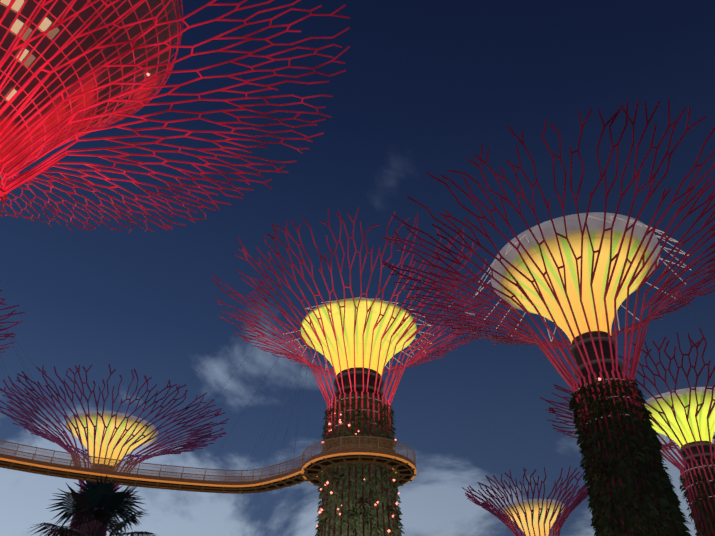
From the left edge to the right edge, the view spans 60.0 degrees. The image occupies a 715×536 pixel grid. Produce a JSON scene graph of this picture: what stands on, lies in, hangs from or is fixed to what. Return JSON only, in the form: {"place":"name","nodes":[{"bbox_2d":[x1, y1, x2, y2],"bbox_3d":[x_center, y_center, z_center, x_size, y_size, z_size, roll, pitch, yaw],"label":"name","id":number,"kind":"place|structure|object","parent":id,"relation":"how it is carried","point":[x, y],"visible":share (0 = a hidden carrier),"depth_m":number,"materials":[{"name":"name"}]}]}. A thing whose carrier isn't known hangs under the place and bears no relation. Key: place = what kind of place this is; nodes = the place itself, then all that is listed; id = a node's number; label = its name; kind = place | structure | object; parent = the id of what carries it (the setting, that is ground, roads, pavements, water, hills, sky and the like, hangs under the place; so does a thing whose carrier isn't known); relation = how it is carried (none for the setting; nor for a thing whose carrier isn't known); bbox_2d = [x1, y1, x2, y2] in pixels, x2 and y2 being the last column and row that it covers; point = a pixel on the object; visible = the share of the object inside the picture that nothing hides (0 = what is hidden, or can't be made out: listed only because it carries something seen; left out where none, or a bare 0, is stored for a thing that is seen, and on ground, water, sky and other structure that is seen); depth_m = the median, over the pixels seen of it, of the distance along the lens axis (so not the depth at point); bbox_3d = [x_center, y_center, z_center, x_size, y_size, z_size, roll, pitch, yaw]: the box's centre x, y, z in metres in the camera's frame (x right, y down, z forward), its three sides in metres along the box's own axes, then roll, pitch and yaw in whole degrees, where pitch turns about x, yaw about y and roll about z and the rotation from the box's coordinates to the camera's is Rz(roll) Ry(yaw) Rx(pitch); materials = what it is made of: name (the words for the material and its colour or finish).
{"place":"outdoors","nodes":[
{"label":"outdoors","id":0,"kind":"place"},
{"bbox_2d":[0,280,24,352],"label":"supertree branch frame","id":1,"kind":"object","parent":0,"point":[8,315],"visible":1,"depth_m":66.48,"materials":[{"name":"red metal"}]},
{"bbox_2d":[0,364,228,535],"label":"supertree branch frame","id":2,"kind":"object","parent":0,"point":[49,435],"visible":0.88,"depth_m":87.74,"materials":[{"name":"red metal"}]},
{"bbox_2d":[74,486,102,535],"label":"tree trunk","id":3,"kind":"object","parent":2,"relation":"attached to","point":[87,527],"visible":0.02,"depth_m":83.44,"materials":[{"name":"plant"}]},
{"bbox_2d":[65,411,157,465],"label":"illuminated canopy funnel","id":4,"kind":"object","parent":2,"relation":"attached to","point":[111,426],"visible":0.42,"depth_m":89.41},
{"bbox_2d":[0,0,714,535],"label":"sky","id":5,"kind":"structure","parent":0,"point":[424,84],"materials":[{"name":"blue"}]},
{"bbox_2d":[322,393,394,535],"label":"tree trunk","id":6,"kind":"object","parent":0,"point":[344,527],"visible":0.12,"depth_m":57.48,"materials":[{"name":"green plant"}]},
{"bbox_2d":[336,367,381,397],"bbox_3d":[0.135,13.770,64.782,4.788,5.146,4.788,0,-36,-1],"label":"core","id":7,"kind":"object","parent":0,"point":[359,379],"visible":0.21,"depth_m":63.83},
{"bbox_2d":[333,371,383,398],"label":"supertree collar rings","id":8,"kind":"object","parent":7,"relation":"attached to","point":[365,386],"visible":0.21,"depth_m":63.92,"materials":[{"name":"grey metal"}]},
{"bbox_2d":[301,298,416,374],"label":"illuminated canopy funnel","id":9,"kind":"object","parent":7,"relation":"on","point":[379,329],"visible":0.67,"depth_m":65.37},
{"bbox_2d":[315,397,403,535],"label":"climbing plants","id":10,"kind":"object","parent":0,"point":[364,484],"depth_m":56.28,"materials":[{"name":"green plant"}]},
{"bbox_2d":[319,405,399,535],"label":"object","id":11,"kind":"object","parent":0,"point":[360,513],"visible":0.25,"depth_m":55.73,"materials":[{"name":"green plant"}]},
{"bbox_2d":[329,397,390,431],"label":"supertree neck rings","id":12,"kind":"object","parent":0,"point":[359,409],"visible":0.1,"depth_m":61.24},
{"bbox_2d":[462,466,587,535],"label":"supertree branch frame","id":13,"kind":"object","parent":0,"point":[566,511],"visible":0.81,"depth_m":84.01,"materials":[{"name":"metal"}]},
{"bbox_2d":[502,499,564,535],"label":"illuminated canopy funnel","id":14,"kind":"object","parent":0,"point":[528,512],"visible":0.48,"depth_m":84.47,"materials":[{"name":"yellow plastic"}]},
{"bbox_2d":[572,331,620,381],"bbox_3d":[17.584,7.677,44.947,2.856,5.614,2.856,0,-36,-1],"label":"supertree trunk core","id":15,"kind":"object","parent":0,"point":[591,353],"visible":0.35,"depth_m":44.70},
{"bbox_2d":[490,212,659,343],"bbox_3d":[17.584,2.626,48.670,13.240,7.036,13.240,0,-36,-1],"label":"illuminated canopy funnel","id":16,"kind":"object","parent":15,"relation":"on","point":[531,246],"visible":0.75,"depth_m":46.36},
{"bbox_2d":[570,337,622,383],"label":"supertree collar rings","id":17,"kind":"object","parent":15,"relation":"attached to","point":[574,347],"visible":0.31,"depth_m":44.85,"materials":[{"name":"grey metal"}]},
{"bbox_2d":[576,378,644,423],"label":"supertree neck rings","id":18,"kind":"object","parent":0,"point":[608,397],"visible":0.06,"depth_m":41.78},
{"bbox_2d":[578,373,675,535],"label":"tree trunk","id":19,"kind":"object","parent":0,"point":[617,481],"visible":0.06,"depth_m":40.09,"materials":[{"name":"plant"}]},
{"bbox_2d":[540,328,714,535],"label":"supertree branch frame","id":20,"kind":"object","parent":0,"point":[678,465],"visible":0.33,"depth_m":54.47,"materials":[{"name":"red metal"}]},
{"bbox_2d":[662,387,714,444],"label":"canopy support struts","id":21,"kind":"object","parent":20,"relation":"attached to","point":[683,396],"visible":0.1,"depth_m":54.82,"materials":[{"name":"metal"}]},
{"bbox_2d":[569,386,689,535],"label":"supertree bromeliads","id":22,"kind":"object","parent":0,"point":[677,521],"depth_m":39.55,"materials":[{"name":"green plant"}]},
{"bbox_2d":[569,378,690,535],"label":"supertree leaves","id":23,"kind":"object","parent":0,"point":[664,503],"visible":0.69,"depth_m":39.43,"materials":[{"name":"green plant"}]},
{"bbox_2d":[578,388,684,535],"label":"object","id":24,"kind":"object","parent":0,"point":[607,527],"visible":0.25,"depth_m":39.30,"materials":[{"name":"green plant"}]},
{"bbox_2d":[644,387,714,447],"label":"illuminated canopy funnel","id":25,"kind":"object","parent":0,"point":[682,420],"visible":0.67,"depth_m":56.47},
{"bbox_2d":[679,443,713,472],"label":"supertree collar rings","id":26,"kind":"object","parent":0,"point":[681,450],"visible":0.27,"depth_m":55.78,"materials":[{"name":"grey metal"}]},
{"bbox_2d":[678,477,714,535],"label":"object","id":27,"kind":"object","parent":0,"point":[682,479],"visible":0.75,"depth_m":53.30,"materials":[{"name":"green plant"}]},
{"bbox_2d":[679,464,714,535],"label":"supertree leaves","id":28,"kind":"object","parent":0,"point":[687,491],"visible":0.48,"depth_m":53.76,"materials":[{"name":"green plant"}]},
{"bbox_2d":[681,441,713,465],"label":"core","id":29,"kind":"object","parent":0,"point":[694,450],"visible":0.19,"depth_m":55.87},
{"bbox_2d":[681,476,713,528],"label":"climbing plants","id":30,"kind":"object","parent":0,"point":[696,504],"depth_m":53.41,"materials":[{"name":"green plant"}]},
{"bbox_2d":[682,465,714,502],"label":"supertree neck rings","id":31,"kind":"object","parent":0,"point":[696,483],"visible":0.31,"depth_m":54.45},
{"bbox_2d":[684,459,714,535],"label":"tree trunk","id":32,"kind":"object","parent":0,"point":[706,486],"visible":0.46,"depth_m":53.94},
{"label":"plaza paving","id":33,"kind":"structure","parent":0,"visible":0},
{"bbox_2d":[28,475,156,535],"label":"palm","id":34,"kind":"object","parent":33,"relation":"on","point":[104,497],"visible":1,"depth_m":18.97,"materials":[{"name":"green plant"}]},
{"bbox_2d":[0,0,349,232],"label":"supertree branch frame","id":35,"kind":"object","parent":33,"relation":"on","point":[19,179],"visible":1,"depth_m":47.82,"materials":[{"name":"red metal"}]},
{"bbox_2d":[0,175,9,215],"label":"supertree leaves","id":36,"kind":"object","parent":35,"relation":"attached to","point":[4,198],"visible":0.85,"depth_m":39.04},
{"bbox_2d":[0,0,178,172],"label":"illuminated canopy funnel","id":37,"kind":"object","parent":35,"relation":"attached to","point":[77,23],"visible":0.48,"depth_m":42.80,"materials":[{"name":"red metal"}]},
{"bbox_2d":[0,0,51,100],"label":"supertree windows","id":38,"kind":"structure","parent":37,"relation":"in","point":[45,24],"depth_m":39.09,"materials":[{"name":"beige glass"}]},
{"bbox_2d":[19,25,59,66],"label":"dim supertree windows","id":39,"kind":"structure","parent":37,"relation":"in","point":[51,34],"depth_m":39.68,"materials":[{"name":"beige glass"}]},
{"bbox_2d":[0,0,182,177],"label":"supertree bowl grid","id":40,"kind":"object","parent":37,"relation":"attached to","point":[54,143],"visible":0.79,"depth_m":43.29,"materials":[{"name":"red metal"}]},
{"bbox_2d":[212,207,495,535],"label":"supertree branch frame","id":41,"kind":"object","parent":33,"relation":"on","point":[417,356],"visible":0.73,"depth_m":63.32,"materials":[{"name":"red metal"}]},
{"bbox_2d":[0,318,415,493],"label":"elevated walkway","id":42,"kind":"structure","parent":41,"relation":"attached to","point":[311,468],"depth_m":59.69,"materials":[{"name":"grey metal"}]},
{"bbox_2d":[286,297,449,369],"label":"canopy support struts","id":43,"kind":"object","parent":41,"relation":"attached to","point":[365,298],"visible":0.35,"depth_m":68.13,"materials":[{"name":"metal"}]},
{"bbox_2d":[146,73,600,531],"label":"small lights","id":44,"kind":"object","parent":41,"relation":"attached to","point":[327,482],"visible":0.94,"depth_m":56.16,"materials":[{"name":"pink"}]},
{"bbox_2d":[381,99,714,535],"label":"supertree branch frame","id":45,"kind":"object","parent":33,"relation":"on","point":[568,377],"visible":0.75,"depth_m":44.03,"materials":[{"name":"red metal"}]},
{"bbox_2d":[465,215,690,340],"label":"canopy support struts","id":46,"kind":"object","parent":45,"relation":"attached to","point":[684,253],"visible":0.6,"depth_m":47.22,"materials":[{"name":"metal"}]}
]}

